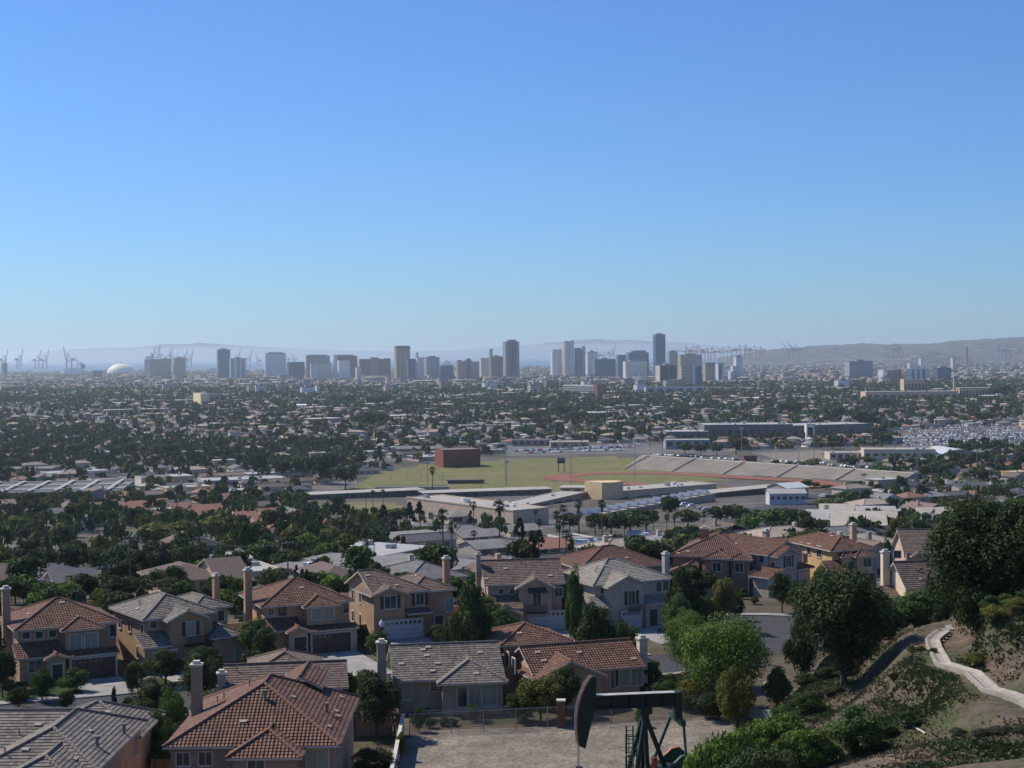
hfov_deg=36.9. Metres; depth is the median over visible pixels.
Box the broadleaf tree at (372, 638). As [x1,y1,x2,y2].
[364,630,390,657]
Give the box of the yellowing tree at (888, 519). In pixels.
[886,514,896,524]
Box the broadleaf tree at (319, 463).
[304,452,336,476]
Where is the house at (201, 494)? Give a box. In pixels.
[191,491,223,502]
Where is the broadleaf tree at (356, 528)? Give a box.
[351,522,378,539]
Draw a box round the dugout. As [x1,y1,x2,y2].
[446,479,485,483]
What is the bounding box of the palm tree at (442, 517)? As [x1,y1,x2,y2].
[436,509,449,544]
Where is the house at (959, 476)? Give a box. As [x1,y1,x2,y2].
[953,473,978,480]
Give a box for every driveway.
[79,676,136,693]
[154,669,184,685]
[319,650,389,672]
[388,636,434,643]
[552,629,574,640]
[635,627,670,641]
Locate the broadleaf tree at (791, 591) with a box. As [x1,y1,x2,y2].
[785,579,808,611]
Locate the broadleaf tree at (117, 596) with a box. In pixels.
[98,589,134,611]
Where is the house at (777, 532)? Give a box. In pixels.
[737,522,804,538]
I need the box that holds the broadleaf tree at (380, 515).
[368,512,385,520]
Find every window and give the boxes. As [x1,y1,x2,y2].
[22,631,30,640]
[28,659,42,673]
[34,630,43,639]
[48,629,56,638]
[69,633,82,649]
[84,631,97,648]
[108,623,116,637]
[118,615,121,629]
[127,619,130,632]
[134,734,138,758]
[140,623,143,632]
[149,620,157,629]
[175,751,190,767]
[182,620,199,636]
[197,751,212,766]
[200,581,209,589]
[217,609,224,621]
[233,645,242,660]
[246,760,265,767]
[267,608,274,615]
[278,607,285,615]
[305,748,329,767]
[311,608,321,620]
[324,607,334,620]
[342,602,348,613]
[351,610,353,621]
[359,613,361,624]
[380,595,400,609]
[397,682,412,700]
[412,592,427,605]
[428,512,433,518]
[429,682,439,692]
[434,614,443,624]
[445,597,453,612]
[453,517,461,521]
[456,686,467,708]
[468,685,481,704]
[481,684,497,706]
[482,549,490,553]
[497,548,506,552]
[498,588,503,594]
[505,650,509,667]
[509,588,514,594]
[511,656,515,674]
[532,593,541,606]
[554,587,563,597]
[610,670,618,689]
[614,669,629,687]
[624,590,638,605]
[630,668,643,686]
[655,581,661,592]
[662,580,668,591]
[712,562,721,571]
[713,431,717,436]
[734,563,743,572]
[746,458,753,461]
[758,555,764,563]
[770,561,775,566]
[784,555,793,567]
[803,553,807,562]
[807,543,810,555]
[808,427,812,435]
[816,545,821,558]
[848,560,854,566]
[863,558,871,567]
[893,550,900,557]
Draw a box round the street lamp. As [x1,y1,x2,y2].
[379,619,383,637]
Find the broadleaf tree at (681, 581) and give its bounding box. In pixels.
[662,564,698,610]
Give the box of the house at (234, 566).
[197,556,254,592]
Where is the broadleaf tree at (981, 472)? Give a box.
[968,467,988,478]
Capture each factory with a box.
[860,390,957,398]
[900,379,924,390]
[956,387,994,396]
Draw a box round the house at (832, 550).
[785,522,877,587]
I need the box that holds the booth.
[742,455,756,461]
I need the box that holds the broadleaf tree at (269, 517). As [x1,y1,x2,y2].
[258,508,289,524]
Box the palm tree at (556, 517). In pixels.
[552,510,560,533]
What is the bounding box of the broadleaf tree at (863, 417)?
[847,411,878,422]
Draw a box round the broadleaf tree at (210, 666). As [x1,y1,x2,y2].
[176,646,223,695]
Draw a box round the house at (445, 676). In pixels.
[376,638,509,714]
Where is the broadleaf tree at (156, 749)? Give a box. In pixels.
[147,738,170,763]
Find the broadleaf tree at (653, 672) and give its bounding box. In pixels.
[644,658,663,690]
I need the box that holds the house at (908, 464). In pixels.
[896,461,918,469]
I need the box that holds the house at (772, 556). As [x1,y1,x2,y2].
[728,528,814,597]
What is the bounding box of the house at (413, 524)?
[398,521,430,530]
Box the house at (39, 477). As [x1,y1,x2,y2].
[32,473,45,480]
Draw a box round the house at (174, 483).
[160,481,188,485]
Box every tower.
[2,363,6,374]
[92,371,101,376]
[144,359,170,376]
[173,357,185,376]
[216,348,229,377]
[229,357,244,377]
[265,352,285,375]
[287,362,304,378]
[306,355,329,377]
[310,362,331,379]
[333,355,356,376]
[337,360,349,378]
[355,367,360,380]
[359,357,390,376]
[394,346,409,378]
[406,359,415,378]
[416,357,423,379]
[424,356,439,377]
[456,358,478,379]
[479,358,488,377]
[489,349,492,356]
[489,355,502,378]
[503,340,519,376]
[550,349,561,374]
[562,340,573,375]
[574,348,580,376]
[581,346,584,375]
[585,351,597,374]
[592,358,615,376]
[616,355,625,375]
[623,360,646,377]
[626,350,648,374]
[653,333,665,375]
[655,363,676,381]
[667,350,677,374]
[678,353,701,365]
[678,366,692,384]
[693,366,701,384]
[703,362,714,380]
[715,363,723,380]
[728,355,744,379]
[804,423,814,437]
[845,360,872,377]
[876,370,901,380]
[906,369,929,378]
[907,363,916,368]
[918,358,923,368]
[932,366,950,378]
[950,357,955,369]
[964,347,967,365]
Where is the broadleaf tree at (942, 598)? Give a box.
[933,566,966,618]
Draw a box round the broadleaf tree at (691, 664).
[683,653,723,687]
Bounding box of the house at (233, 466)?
[226,463,243,471]
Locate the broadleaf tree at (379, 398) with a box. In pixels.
[364,395,390,401]
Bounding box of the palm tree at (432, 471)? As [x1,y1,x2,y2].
[429,466,436,489]
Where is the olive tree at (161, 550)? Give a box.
[142,540,171,566]
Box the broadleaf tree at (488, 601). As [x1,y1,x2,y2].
[481,594,501,618]
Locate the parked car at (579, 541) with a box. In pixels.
[574,539,586,544]
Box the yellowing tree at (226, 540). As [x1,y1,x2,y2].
[217,533,243,550]
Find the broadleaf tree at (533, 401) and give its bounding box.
[516,398,548,404]
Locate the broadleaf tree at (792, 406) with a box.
[777,402,806,412]
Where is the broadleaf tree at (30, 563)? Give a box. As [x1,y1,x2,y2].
[4,555,49,597]
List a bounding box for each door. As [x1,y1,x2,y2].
[51,662,63,683]
[70,654,117,678]
[152,648,177,672]
[293,635,307,651]
[311,630,352,653]
[384,617,422,639]
[527,610,565,628]
[621,609,641,628]
[648,608,658,625]
[748,577,752,594]
[855,572,876,587]
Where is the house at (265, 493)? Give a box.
[258,491,278,500]
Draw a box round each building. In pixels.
[86,477,128,479]
[159,483,211,491]
[167,466,205,473]
[193,393,208,403]
[198,475,285,485]
[209,393,220,401]
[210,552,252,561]
[273,553,382,574]
[333,553,475,572]
[350,540,424,555]
[385,529,436,542]
[406,494,548,524]
[504,490,586,505]
[549,489,715,516]
[563,384,606,394]
[663,429,708,437]
[663,438,709,448]
[699,422,792,440]
[791,422,871,438]
[1000,470,1023,478]
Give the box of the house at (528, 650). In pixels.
[487,621,648,710]
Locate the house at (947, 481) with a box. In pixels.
[941,477,959,485]
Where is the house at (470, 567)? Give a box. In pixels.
[462,553,505,571]
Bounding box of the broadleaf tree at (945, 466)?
[927,462,956,475]
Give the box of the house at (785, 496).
[764,489,806,504]
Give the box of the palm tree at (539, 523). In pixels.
[536,519,542,538]
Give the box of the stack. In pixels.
[953,378,955,390]
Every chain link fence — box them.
[409,695,719,735]
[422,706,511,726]
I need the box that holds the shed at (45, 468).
[4,466,60,472]
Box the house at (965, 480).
[956,477,975,482]
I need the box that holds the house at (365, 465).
[359,464,369,467]
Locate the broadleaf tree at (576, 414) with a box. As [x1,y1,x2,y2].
[566,411,588,418]
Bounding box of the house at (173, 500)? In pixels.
[154,498,191,507]
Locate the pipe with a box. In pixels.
[902,721,925,733]
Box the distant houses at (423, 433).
[0,361,1023,455]
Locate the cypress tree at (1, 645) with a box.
[0,594,6,688]
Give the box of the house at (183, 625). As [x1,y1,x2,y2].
[108,572,243,673]
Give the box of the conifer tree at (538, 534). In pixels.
[534,530,547,553]
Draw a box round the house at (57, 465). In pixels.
[47,463,66,468]
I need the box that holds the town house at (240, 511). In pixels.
[227,505,254,513]
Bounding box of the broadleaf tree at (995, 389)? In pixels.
[988,385,1010,394]
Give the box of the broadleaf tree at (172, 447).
[160,443,183,451]
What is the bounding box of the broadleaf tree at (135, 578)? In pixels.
[128,576,142,591]
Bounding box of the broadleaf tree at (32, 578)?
[18,574,38,583]
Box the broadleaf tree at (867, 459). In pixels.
[858,456,876,464]
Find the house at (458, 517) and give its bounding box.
[433,510,468,523]
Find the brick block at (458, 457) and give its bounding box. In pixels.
[434,447,479,467]
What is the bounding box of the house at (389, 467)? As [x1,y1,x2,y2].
[379,461,392,469]
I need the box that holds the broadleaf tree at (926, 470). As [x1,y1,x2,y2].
[915,465,939,475]
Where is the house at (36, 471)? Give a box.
[29,466,40,474]
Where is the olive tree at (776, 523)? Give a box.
[766,521,784,525]
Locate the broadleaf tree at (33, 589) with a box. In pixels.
[28,583,38,593]
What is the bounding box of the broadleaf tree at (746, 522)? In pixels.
[733,517,758,527]
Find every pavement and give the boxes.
[0,653,648,703]
[644,613,797,644]
[940,624,953,640]
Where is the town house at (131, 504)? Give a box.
[113,502,135,509]
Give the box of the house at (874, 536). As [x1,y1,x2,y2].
[837,531,894,546]
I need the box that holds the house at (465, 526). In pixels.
[440,523,484,531]
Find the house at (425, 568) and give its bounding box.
[383,554,470,581]
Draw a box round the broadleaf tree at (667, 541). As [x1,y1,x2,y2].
[660,533,691,544]
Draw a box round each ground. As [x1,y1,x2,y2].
[0,367,1023,767]
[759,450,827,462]
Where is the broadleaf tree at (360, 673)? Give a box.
[355,668,373,685]
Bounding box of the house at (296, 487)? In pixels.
[281,484,311,493]
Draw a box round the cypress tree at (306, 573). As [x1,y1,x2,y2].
[303,569,308,579]
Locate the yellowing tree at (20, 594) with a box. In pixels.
[7,577,28,603]
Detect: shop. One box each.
[39,468,105,475]
[135,474,165,483]
[547,533,593,541]
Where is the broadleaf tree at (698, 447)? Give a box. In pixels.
[692,443,709,455]
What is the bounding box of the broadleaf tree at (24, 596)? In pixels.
[19,589,27,603]
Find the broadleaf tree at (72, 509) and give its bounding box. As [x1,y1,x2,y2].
[63,501,89,516]
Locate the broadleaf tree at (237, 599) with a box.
[229,590,243,605]
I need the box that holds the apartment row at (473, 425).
[459,423,533,427]
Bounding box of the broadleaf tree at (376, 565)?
[368,561,390,573]
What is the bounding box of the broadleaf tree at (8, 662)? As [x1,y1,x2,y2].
[0,648,17,696]
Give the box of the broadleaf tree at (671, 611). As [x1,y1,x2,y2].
[661,593,692,630]
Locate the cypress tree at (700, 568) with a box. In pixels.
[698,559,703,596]
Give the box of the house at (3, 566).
[0,563,26,579]
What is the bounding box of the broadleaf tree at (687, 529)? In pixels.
[663,524,699,539]
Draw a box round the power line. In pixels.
[207,539,291,546]
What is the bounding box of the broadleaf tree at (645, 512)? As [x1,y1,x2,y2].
[631,508,659,529]
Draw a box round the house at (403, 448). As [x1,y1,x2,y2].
[396,446,442,451]
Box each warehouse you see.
[0,479,134,495]
[644,386,703,392]
[805,509,850,522]
[819,503,854,510]
[829,510,887,525]
[854,506,895,510]
[878,507,947,518]
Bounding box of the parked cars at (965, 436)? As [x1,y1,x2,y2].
[903,423,1023,445]
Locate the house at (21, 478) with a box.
[10,475,27,480]
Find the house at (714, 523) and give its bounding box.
[698,518,750,533]
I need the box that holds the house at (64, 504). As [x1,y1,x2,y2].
[61,500,69,507]
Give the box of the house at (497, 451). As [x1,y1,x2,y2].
[488,448,504,453]
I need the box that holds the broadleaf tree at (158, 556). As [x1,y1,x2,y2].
[132,552,160,566]
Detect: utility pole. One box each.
[97,565,114,582]
[122,535,137,576]
[282,541,293,573]
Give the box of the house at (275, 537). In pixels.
[267,520,285,539]
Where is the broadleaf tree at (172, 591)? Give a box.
[161,586,185,595]
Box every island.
[38,343,447,361]
[448,339,769,358]
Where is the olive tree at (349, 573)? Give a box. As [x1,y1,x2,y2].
[343,567,359,577]
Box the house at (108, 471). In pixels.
[102,467,118,472]
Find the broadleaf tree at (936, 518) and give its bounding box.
[931,511,957,527]
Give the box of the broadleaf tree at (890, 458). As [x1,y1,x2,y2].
[887,453,899,464]
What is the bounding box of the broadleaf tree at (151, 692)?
[130,678,176,708]
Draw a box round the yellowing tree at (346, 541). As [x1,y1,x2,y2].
[333,532,357,550]
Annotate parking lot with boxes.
[449,536,626,559]
[506,444,876,465]
[722,496,838,525]
[896,425,1023,446]
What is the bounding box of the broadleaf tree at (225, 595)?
[220,589,236,603]
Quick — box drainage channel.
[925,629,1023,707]
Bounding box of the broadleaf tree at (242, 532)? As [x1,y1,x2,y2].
[228,520,259,549]
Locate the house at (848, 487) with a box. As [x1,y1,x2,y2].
[830,483,873,497]
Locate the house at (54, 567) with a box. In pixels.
[34,563,80,585]
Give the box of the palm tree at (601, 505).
[597,499,605,536]
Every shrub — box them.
[1,679,14,693]
[5,686,31,707]
[7,681,28,695]
[29,668,56,699]
[56,690,75,707]
[57,667,89,690]
[91,592,110,605]
[121,696,136,704]
[123,664,138,695]
[127,661,146,680]
[135,588,147,597]
[158,688,188,723]
[159,716,173,754]
[207,649,217,690]
[238,615,243,621]
[343,671,360,711]
[350,747,399,767]
[357,624,367,635]
[357,633,372,646]
[393,731,405,759]
[410,707,424,731]
[424,717,436,727]
[425,707,432,717]
[429,624,442,641]
[437,716,449,725]
[440,616,454,641]
[447,718,458,724]
[465,704,486,720]
[505,690,533,720]
[519,714,528,725]
[615,619,639,646]
[634,711,639,724]
[640,683,649,691]
[650,679,676,690]
[660,673,678,687]
[674,679,713,709]
[682,725,760,767]
[683,674,708,687]
[690,690,725,718]
[692,597,721,624]
[713,744,798,767]
[715,666,756,726]
[729,595,745,616]
[738,588,748,597]
[745,711,807,751]
[749,595,759,603]
[761,665,792,706]
[768,704,800,716]
[771,728,835,767]
[776,728,848,767]
[791,691,826,711]
[792,673,818,686]
[813,666,837,678]
[814,691,823,696]
[821,687,834,694]
[821,704,887,753]
[830,685,843,689]
[831,660,860,674]
[842,742,863,752]
[880,721,898,735]
[888,673,897,680]
[896,710,921,727]
[900,616,912,628]
[906,646,918,652]
[911,618,933,626]
[916,645,927,653]
[926,647,937,652]
[948,726,968,735]
[963,652,987,664]
[970,728,988,736]
[977,595,1002,607]
[979,604,1009,622]
[985,726,1004,734]
[997,725,1015,733]
[998,593,1013,605]
[1000,597,1023,609]
[1014,590,1023,599]
[1014,724,1023,733]
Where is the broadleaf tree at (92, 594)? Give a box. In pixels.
[89,591,107,601]
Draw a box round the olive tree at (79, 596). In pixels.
[65,589,84,601]
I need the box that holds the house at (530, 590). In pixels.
[475,551,565,628]
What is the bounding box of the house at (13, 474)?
[7,471,18,478]
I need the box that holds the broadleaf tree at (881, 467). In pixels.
[868,465,891,470]
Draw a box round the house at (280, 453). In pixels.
[269,451,289,459]
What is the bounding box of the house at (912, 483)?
[901,479,924,487]
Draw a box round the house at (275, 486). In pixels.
[255,482,285,490]
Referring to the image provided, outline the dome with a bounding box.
[107,362,134,372]
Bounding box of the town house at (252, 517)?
[247,514,261,522]
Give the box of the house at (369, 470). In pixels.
[357,466,380,474]
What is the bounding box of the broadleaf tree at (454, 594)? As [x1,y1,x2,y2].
[452,589,460,599]
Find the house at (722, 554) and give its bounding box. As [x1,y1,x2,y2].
[669,526,764,596]
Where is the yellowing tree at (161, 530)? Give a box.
[139,521,174,540]
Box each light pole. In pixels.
[425,462,429,483]
[503,448,507,485]
[568,448,572,483]
[632,439,636,475]
[740,427,742,460]
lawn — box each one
[0,662,390,700]
[320,502,404,512]
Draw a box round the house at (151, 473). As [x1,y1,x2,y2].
[132,472,156,475]
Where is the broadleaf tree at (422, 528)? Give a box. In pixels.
[411,526,434,530]
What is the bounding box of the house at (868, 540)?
[835,531,894,576]
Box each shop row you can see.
[824,451,860,459]
[861,446,935,461]
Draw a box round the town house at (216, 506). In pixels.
[211,503,226,510]
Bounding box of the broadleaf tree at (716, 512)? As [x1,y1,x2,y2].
[706,506,728,519]
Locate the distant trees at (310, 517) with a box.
[0,361,1023,569]
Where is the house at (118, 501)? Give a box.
[89,499,124,505]
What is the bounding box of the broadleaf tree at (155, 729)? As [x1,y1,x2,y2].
[147,708,165,753]
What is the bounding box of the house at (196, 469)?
[185,465,207,477]
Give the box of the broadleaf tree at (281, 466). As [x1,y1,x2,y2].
[271,458,293,475]
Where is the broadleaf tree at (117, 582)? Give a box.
[103,575,139,592]
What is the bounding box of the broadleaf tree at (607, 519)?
[593,513,627,534]
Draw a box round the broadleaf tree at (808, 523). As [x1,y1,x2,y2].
[794,517,822,530]
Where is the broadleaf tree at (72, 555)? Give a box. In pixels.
[55,544,92,567]
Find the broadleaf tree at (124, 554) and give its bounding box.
[114,544,135,561]
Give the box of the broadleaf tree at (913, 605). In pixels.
[893,588,942,627]
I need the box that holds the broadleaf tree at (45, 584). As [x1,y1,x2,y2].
[36,581,62,592]
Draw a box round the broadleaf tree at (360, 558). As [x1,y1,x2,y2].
[340,545,376,569]
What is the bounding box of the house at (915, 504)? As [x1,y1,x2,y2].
[900,500,944,507]
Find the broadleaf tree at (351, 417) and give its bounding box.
[347,414,360,419]
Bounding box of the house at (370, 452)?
[364,450,386,455]
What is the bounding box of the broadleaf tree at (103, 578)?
[97,573,109,583]
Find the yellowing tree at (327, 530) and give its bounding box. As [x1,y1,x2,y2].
[320,526,340,533]
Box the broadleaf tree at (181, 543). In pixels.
[166,537,201,562]
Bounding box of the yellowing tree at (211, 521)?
[197,515,227,539]
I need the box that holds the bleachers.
[623,454,917,481]
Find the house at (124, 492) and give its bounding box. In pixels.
[116,489,128,498]
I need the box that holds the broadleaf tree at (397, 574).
[392,572,404,575]
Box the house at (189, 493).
[172,488,194,498]
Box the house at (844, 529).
[824,523,876,533]
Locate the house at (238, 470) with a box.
[228,468,249,472]
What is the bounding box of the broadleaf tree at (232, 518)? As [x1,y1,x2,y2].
[221,514,249,523]
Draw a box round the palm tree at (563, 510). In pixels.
[558,504,567,532]
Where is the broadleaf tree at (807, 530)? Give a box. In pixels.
[802,528,828,532]
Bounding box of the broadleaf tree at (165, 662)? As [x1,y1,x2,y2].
[138,649,185,684]
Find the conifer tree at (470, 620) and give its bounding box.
[445,578,494,641]
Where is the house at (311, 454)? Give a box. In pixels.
[307,451,330,456]
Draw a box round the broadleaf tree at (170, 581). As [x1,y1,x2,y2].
[159,576,189,590]
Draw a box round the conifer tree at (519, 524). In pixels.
[510,517,525,542]
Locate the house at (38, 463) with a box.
[22,461,47,465]
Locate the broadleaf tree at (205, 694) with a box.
[188,690,215,712]
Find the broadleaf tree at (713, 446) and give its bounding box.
[710,443,723,455]
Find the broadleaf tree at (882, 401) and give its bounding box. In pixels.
[866,398,896,405]
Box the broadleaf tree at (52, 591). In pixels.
[38,585,62,601]
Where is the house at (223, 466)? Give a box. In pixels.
[204,465,226,469]
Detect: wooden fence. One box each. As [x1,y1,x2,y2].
[151,759,170,767]
[355,714,400,735]
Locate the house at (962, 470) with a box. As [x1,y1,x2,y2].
[960,467,971,473]
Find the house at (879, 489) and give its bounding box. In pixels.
[872,488,883,493]
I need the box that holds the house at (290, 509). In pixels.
[278,506,297,518]
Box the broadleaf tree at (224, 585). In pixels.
[201,573,237,596]
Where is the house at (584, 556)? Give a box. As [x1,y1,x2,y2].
[551,545,661,572]
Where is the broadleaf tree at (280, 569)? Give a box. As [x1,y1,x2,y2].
[269,567,288,578]
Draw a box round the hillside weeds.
[784,591,1023,767]
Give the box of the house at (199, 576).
[136,561,210,594]
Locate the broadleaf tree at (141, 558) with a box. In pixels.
[131,550,157,568]
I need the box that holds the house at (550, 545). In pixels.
[527,537,575,553]
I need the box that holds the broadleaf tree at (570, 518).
[559,512,577,532]
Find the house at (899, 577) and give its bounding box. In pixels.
[877,549,952,617]
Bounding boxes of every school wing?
[298,487,426,499]
[418,486,552,496]
[559,485,584,490]
[708,484,769,496]
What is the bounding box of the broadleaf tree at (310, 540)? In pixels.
[295,532,319,552]
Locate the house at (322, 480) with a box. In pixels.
[313,475,331,484]
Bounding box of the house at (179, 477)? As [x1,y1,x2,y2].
[165,473,193,481]
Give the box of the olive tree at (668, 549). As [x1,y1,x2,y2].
[643,540,672,560]
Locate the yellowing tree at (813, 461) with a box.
[805,458,821,465]
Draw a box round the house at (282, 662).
[216,648,348,691]
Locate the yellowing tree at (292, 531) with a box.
[279,526,309,537]
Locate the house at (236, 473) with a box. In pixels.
[219,471,244,476]
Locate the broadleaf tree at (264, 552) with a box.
[246,539,279,562]
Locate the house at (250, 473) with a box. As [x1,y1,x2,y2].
[244,471,263,475]
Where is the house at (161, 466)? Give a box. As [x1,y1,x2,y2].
[149,464,169,471]
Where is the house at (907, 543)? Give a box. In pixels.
[891,528,943,560]
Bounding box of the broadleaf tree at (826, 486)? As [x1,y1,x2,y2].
[820,484,834,487]
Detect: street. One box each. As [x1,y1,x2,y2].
[0,654,772,709]
[660,616,828,653]
[762,617,800,626]
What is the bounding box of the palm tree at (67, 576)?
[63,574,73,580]
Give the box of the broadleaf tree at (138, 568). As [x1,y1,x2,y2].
[131,565,146,588]
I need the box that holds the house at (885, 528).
[871,525,896,537]
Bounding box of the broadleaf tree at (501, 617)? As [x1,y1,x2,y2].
[487,606,518,626]
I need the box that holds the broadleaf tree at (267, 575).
[258,570,285,585]
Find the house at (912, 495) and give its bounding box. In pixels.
[895,490,928,501]
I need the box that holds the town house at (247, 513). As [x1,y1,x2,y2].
[232,511,257,516]
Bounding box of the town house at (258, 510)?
[255,507,276,513]
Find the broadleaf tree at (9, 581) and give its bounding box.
[0,575,32,603]
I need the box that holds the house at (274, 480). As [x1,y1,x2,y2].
[261,477,291,482]
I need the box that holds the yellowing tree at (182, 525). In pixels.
[165,520,197,535]
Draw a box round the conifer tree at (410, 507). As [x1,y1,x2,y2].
[403,502,415,521]
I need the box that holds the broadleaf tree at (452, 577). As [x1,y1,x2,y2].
[439,575,462,582]
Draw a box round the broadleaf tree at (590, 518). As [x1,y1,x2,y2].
[585,513,600,534]
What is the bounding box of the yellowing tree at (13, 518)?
[8,515,28,524]
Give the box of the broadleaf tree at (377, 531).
[360,524,390,541]
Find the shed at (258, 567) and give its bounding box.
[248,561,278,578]
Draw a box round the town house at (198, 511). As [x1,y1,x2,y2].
[182,509,201,514]
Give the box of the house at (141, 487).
[135,483,160,490]
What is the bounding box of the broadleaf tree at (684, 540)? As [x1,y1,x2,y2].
[671,532,699,548]
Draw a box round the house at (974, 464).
[966,462,991,467]
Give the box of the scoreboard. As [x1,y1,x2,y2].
[557,458,564,471]
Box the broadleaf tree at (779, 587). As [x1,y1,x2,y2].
[768,572,795,613]
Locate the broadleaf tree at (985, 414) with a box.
[969,411,999,420]
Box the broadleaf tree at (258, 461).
[248,452,267,474]
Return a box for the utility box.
[142,676,155,681]
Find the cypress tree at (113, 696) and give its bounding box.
[111,686,116,701]
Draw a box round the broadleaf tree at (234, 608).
[227,604,243,616]
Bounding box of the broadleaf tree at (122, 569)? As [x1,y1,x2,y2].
[101,557,136,578]
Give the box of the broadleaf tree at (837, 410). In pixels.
[818,405,846,418]
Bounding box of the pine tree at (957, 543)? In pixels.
[914,493,1023,635]
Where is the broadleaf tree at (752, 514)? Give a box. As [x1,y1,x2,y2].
[741,510,760,525]
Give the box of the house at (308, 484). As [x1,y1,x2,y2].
[282,482,312,489]
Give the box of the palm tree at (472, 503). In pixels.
[469,501,476,523]
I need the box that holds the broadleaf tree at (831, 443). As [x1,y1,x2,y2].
[826,441,837,446]
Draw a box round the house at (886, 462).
[882,458,904,467]
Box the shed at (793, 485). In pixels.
[767,482,808,498]
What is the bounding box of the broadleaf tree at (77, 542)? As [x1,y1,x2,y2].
[57,538,88,549]
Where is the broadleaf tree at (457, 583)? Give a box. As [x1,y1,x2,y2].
[438,578,462,593]
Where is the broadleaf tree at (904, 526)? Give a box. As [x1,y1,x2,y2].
[897,524,910,528]
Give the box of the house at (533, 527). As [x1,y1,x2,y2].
[503,523,543,536]
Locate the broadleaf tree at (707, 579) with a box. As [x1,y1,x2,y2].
[671,564,717,594]
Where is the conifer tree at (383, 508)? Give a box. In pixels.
[378,504,387,520]
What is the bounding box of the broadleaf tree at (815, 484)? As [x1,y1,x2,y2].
[808,482,820,486]
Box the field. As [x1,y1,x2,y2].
[351,456,729,491]
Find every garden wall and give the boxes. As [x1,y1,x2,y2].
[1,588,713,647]
[390,714,404,767]
[648,671,690,688]
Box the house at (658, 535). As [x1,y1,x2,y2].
[644,530,663,539]
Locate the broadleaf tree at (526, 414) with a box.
[508,410,544,417]
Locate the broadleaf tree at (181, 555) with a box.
[165,547,191,563]
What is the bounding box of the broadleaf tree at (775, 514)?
[756,507,787,525]
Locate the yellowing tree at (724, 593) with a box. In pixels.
[712,576,738,622]
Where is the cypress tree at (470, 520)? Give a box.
[466,510,475,525]
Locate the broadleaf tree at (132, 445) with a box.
[123,442,137,454]
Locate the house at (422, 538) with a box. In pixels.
[392,530,458,547]
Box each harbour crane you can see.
[0,349,7,368]
[15,349,22,368]
[31,351,40,368]
[39,349,48,368]
[63,346,75,367]
[145,346,154,358]
[148,344,160,358]
[185,351,192,367]
[245,350,251,366]
[608,343,615,358]
[686,345,703,353]
[704,347,716,360]
[718,346,733,359]
[734,344,750,356]
[735,345,749,359]
[752,346,766,359]
[883,343,900,357]
[995,339,1005,359]
[996,346,1011,359]
[1014,349,1022,359]
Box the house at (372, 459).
[363,457,381,462]
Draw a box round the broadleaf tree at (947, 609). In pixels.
[920,580,954,622]
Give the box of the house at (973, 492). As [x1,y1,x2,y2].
[966,487,980,495]
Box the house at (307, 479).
[290,476,313,484]
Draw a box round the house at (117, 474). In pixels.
[111,472,131,476]
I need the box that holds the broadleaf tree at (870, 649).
[856,641,883,661]
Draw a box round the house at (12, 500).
[0,498,15,506]
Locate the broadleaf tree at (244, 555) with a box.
[216,550,252,567]
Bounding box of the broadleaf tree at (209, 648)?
[187,645,222,659]
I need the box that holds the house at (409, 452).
[401,450,419,456]
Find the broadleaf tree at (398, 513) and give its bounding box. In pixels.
[384,507,411,520]
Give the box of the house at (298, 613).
[238,567,359,653]
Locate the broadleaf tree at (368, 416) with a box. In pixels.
[357,411,392,422]
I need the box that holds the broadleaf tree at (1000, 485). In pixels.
[989,483,1007,487]
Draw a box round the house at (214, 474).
[197,472,221,477]
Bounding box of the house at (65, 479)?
[53,476,77,480]
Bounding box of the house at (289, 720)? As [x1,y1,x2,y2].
[162,660,360,767]
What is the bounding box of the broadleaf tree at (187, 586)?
[168,580,197,594]
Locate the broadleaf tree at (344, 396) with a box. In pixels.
[322,394,357,400]
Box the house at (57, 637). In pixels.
[0,585,121,684]
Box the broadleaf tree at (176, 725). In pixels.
[165,714,182,732]
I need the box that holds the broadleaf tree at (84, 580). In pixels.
[71,572,102,601]
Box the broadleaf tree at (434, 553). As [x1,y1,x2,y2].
[413,541,458,568]
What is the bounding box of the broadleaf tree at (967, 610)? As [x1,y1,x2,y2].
[951,580,999,637]
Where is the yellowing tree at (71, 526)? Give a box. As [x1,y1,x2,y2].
[49,522,74,530]
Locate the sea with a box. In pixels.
[0,356,722,371]
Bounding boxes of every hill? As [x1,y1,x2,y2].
[717,337,1023,364]
[883,351,972,364]
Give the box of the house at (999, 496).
[990,495,1007,499]
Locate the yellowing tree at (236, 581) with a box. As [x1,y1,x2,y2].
[224,574,243,590]
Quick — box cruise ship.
[62,364,86,373]
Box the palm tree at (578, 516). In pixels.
[575,510,582,533]
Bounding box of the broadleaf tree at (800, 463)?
[792,461,806,464]
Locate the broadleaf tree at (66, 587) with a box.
[57,581,85,596]
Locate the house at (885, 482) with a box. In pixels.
[865,477,896,488]
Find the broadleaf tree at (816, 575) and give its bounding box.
[809,562,833,583]
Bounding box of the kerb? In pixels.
[0,654,651,705]
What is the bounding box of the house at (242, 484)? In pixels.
[237,479,260,487]
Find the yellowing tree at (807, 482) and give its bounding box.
[800,479,811,485]
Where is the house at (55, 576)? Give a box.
[42,568,100,594]
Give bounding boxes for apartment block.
[162,384,174,390]
[247,383,254,391]
[254,383,266,391]
[261,379,271,382]
[276,382,287,389]
[278,375,291,377]
[300,385,314,392]
[302,379,309,384]
[315,383,319,390]
[366,379,379,381]
[383,383,391,390]
[385,377,391,382]
[437,379,447,384]
[439,381,443,388]
[482,381,497,387]
[497,377,509,383]
[527,382,541,391]
[544,380,558,385]
[581,381,593,384]
[601,378,616,381]
[621,377,634,385]
[633,384,645,390]
[635,379,643,383]
[663,380,672,386]
[670,379,685,385]
[757,371,765,376]
[780,373,789,376]
[805,370,820,373]
[834,378,849,385]
[878,376,890,382]

